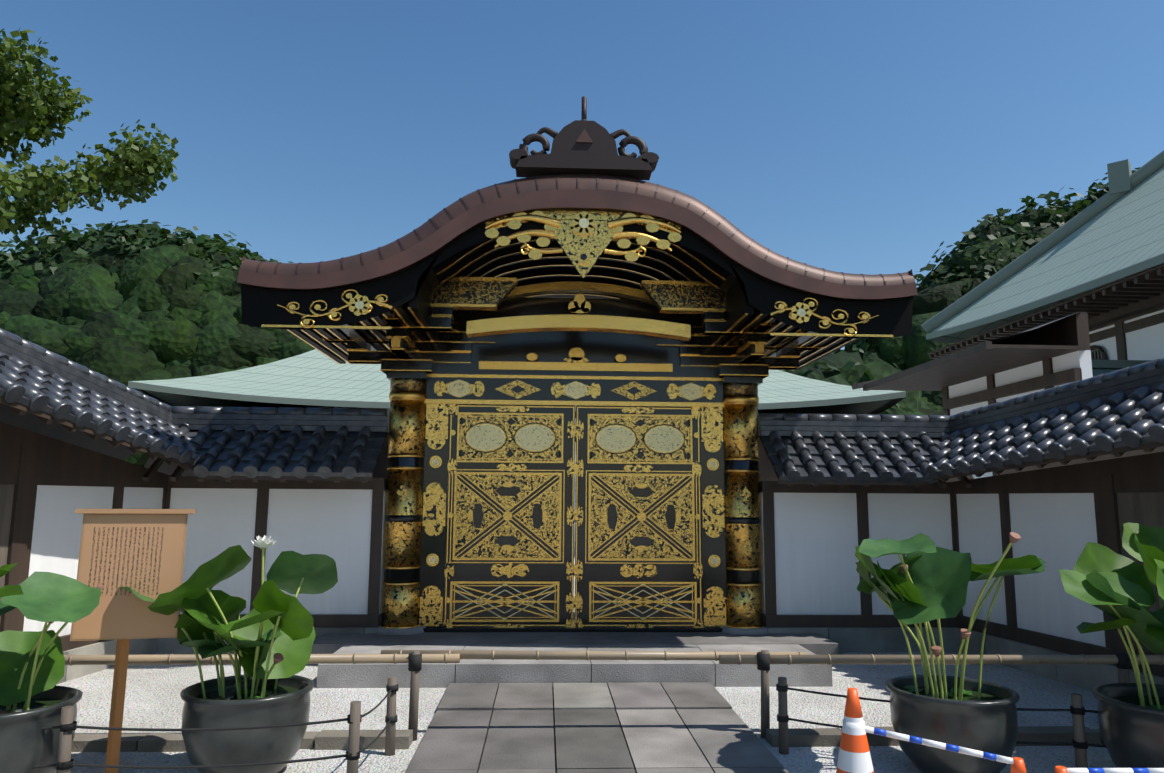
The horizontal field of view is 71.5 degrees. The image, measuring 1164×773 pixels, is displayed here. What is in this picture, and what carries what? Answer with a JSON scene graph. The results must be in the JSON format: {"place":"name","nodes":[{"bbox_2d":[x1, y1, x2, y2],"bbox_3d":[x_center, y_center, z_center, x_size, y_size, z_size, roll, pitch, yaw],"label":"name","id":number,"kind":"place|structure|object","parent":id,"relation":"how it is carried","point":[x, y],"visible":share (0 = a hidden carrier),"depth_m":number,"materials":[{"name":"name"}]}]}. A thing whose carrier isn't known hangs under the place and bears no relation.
{"place":"outdoors","nodes":[
{"label":"outdoors","id":0,"kind":"place"},
{"bbox_2d":[0,22,178,248],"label":"tree","id":1,"kind":"object","parent":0,"point":[26,103],"depth_m":16.42,"materials":[{"name":"green plant"}]},
{"bbox_2d":[0,405,216,683],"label":"wing wall","id":2,"kind":"structure","parent":0,"point":[49,486],"depth_m":7.85,"materials":[{"name":"white paint"}]},
{"bbox_2d":[0,328,205,468],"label":"tile roof","id":3,"kind":"structure","parent":2,"relation":"on","point":[36,379],"depth_m":7.96,"materials":[{"name":"grey tile"}]},
{"bbox_2d":[0,217,314,466],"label":"forest hill","id":4,"kind":"structure","parent":0,"point":[124,304],"depth_m":73.69,"materials":[{"name":"green plant"}]},
{"bbox_2d":[128,349,905,555],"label":"background roof","id":5,"kind":"structure","parent":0,"point":[315,378],"depth_m":25.53,"materials":[{"name":"green metal"}]},
{"bbox_2d":[0,0,1163,349],"label":"sky","id":6,"kind":"structure","parent":0,"point":[845,136],"materials":[{"name":"blue"}]},
{"bbox_2d":[56,556,1117,772],"bbox_3d":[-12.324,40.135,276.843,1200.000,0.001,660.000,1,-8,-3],"label":"gravel ground","id":7,"kind":"structure","parent":0,"point":[153,699],"depth_m":6.90,"materials":[{"name":"grey gravel"}]},
{"bbox_2d":[0,563,103,772],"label":"lotus pot","id":8,"kind":"object","parent":7,"relation":"on","point":[34,699],"visible":0.98,"depth_m":4.88,"materials":[{"name":"ceramic"}]},
{"bbox_2d":[70,509,195,772],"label":"sign board","id":9,"kind":"object","parent":7,"relation":"on","point":[141,552],"visible":1,"depth_m":5.27,"materials":[{"name":"brown wood"}]},
{"bbox_2d":[119,535,337,772],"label":"lotus pot","id":10,"kind":"object","parent":7,"relation":"on","point":[269,638],"visible":1,"depth_m":5.22,"materials":[{"name":"ceramic"}]},
{"bbox_2d":[142,457,386,652],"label":"wall","id":11,"kind":"structure","parent":7,"relation":"on","point":[341,524],"depth_m":9.61,"materials":[{"name":"paint"}]},
{"bbox_2d":[144,406,389,480],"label":"tile roof","id":12,"kind":"structure","parent":11,"relation":"on","point":[286,443],"depth_m":9.57,"materials":[{"name":"black tile"}]},
{"bbox_2d":[306,612,838,687],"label":"stone steps","id":13,"kind":"structure","parent":7,"relation":"on","point":[714,673],"depth_m":7.86,"materials":[{"name":"grey stone"}]},
{"bbox_2d":[321,276,823,634],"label":"ornate gate","id":14,"kind":"structure","parent":13,"relation":"on","point":[496,383],"depth_m":9.85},
{"bbox_2d":[237,173,917,370],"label":"gate roof","id":15,"kind":"structure","parent":14,"relation":"on","point":[754,280],"depth_m":8.44,"materials":[{"name":"black wood"}]},
{"bbox_2d":[261,211,892,336],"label":"gold roof ornaments","id":16,"kind":"object","parent":15,"relation":"attached to","point":[583,239],"visible":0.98,"depth_m":8.39},
{"bbox_2d":[509,96,658,179],"bbox_3d":[0.021,-2.694,8.673,1.580,0.860,0.280,1,-8,-3],"label":"roof ridge ornament","id":17,"kind":"object","parent":15,"relation":"on","point":[583,145],"visible":1,"depth_m":8.53,"materials":[{"name":"black metal"}]},
{"bbox_2d":[71,726,1104,751],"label":"kerb stones","id":18,"kind":"object","parent":7,"relation":"on","point":[338,740],"visible":0.23,"depth_m":5.88,"materials":[{"name":"grey stone"}]},
{"bbox_2d":[32,649,1163,772],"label":"bamboo fence","id":19,"kind":"object","parent":7,"relation":"on","point":[763,660],"visible":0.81,"depth_m":6.09,"materials":[{"name":"brown wood"}]},
{"bbox_2d":[759,476,971,651],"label":"wall","id":20,"kind":"structure","parent":7,"relation":"on","point":[813,536],"depth_m":9.87,"materials":[{"name":"paint"}]},
{"bbox_2d":[758,413,973,484],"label":"tile roof","id":21,"kind":"structure","parent":20,"relation":"on","point":[851,449],"depth_m":9.87,"materials":[{"name":"black tile"}]},
{"bbox_2d":[855,532,1045,772],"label":"lotus pot","id":22,"kind":"object","parent":7,"relation":"on","point":[926,580],"visible":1,"depth_m":5.31,"materials":[{"name":"ceramic"}]},
{"bbox_2d":[836,688,1163,772],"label":"traffic cone barrier","id":23,"kind":"object","parent":7,"relation":"on","point":[854,755],"visible":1,"depth_m":4.39,"materials":[{"name":"white paint"}]},
{"bbox_2d":[852,311,1151,478],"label":"side buildings","id":24,"kind":"structure","parent":7,"relation":"on","point":[1048,355],"depth_m":14.59,"materials":[{"name":"white paint"}]},
{"bbox_2d":[1058,522,1163,767],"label":"lotus pot","id":25,"kind":"object","parent":7,"relation":"on","point":[1118,588],"visible":1,"depth_m":5.18,"materials":[{"name":"ceramic"}]},
{"bbox_2d":[405,682,788,772],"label":"stone path","id":26,"kind":"structure","parent":0,"point":[675,727],"depth_m":6.14,"materials":[{"name":"grey stone"}]},
{"bbox_2d":[780,167,1140,414],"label":"forest hill","id":27,"kind":"structure","parent":0,"point":[990,245],"depth_m":78.68,"materials":[{"name":"green plant"}]},
{"bbox_2d":[911,447,1163,690],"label":"wing wall","id":28,"kind":"structure","parent":0,"point":[1056,519],"depth_m":8.38,"materials":[{"name":"white paint"}]},
{"bbox_2d":[898,358,1163,485],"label":"tile roof","id":29,"kind":"structure","parent":28,"relation":"on","point":[1105,416],"depth_m":7.96,"materials":[{"name":"grey tile"}]},
{"bbox_2d":[921,150,1163,359],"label":"hall","id":30,"kind":"structure","parent":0,"point":[1100,260],"depth_m":20.68,"materials":[{"name":"green metal"}]}
]}

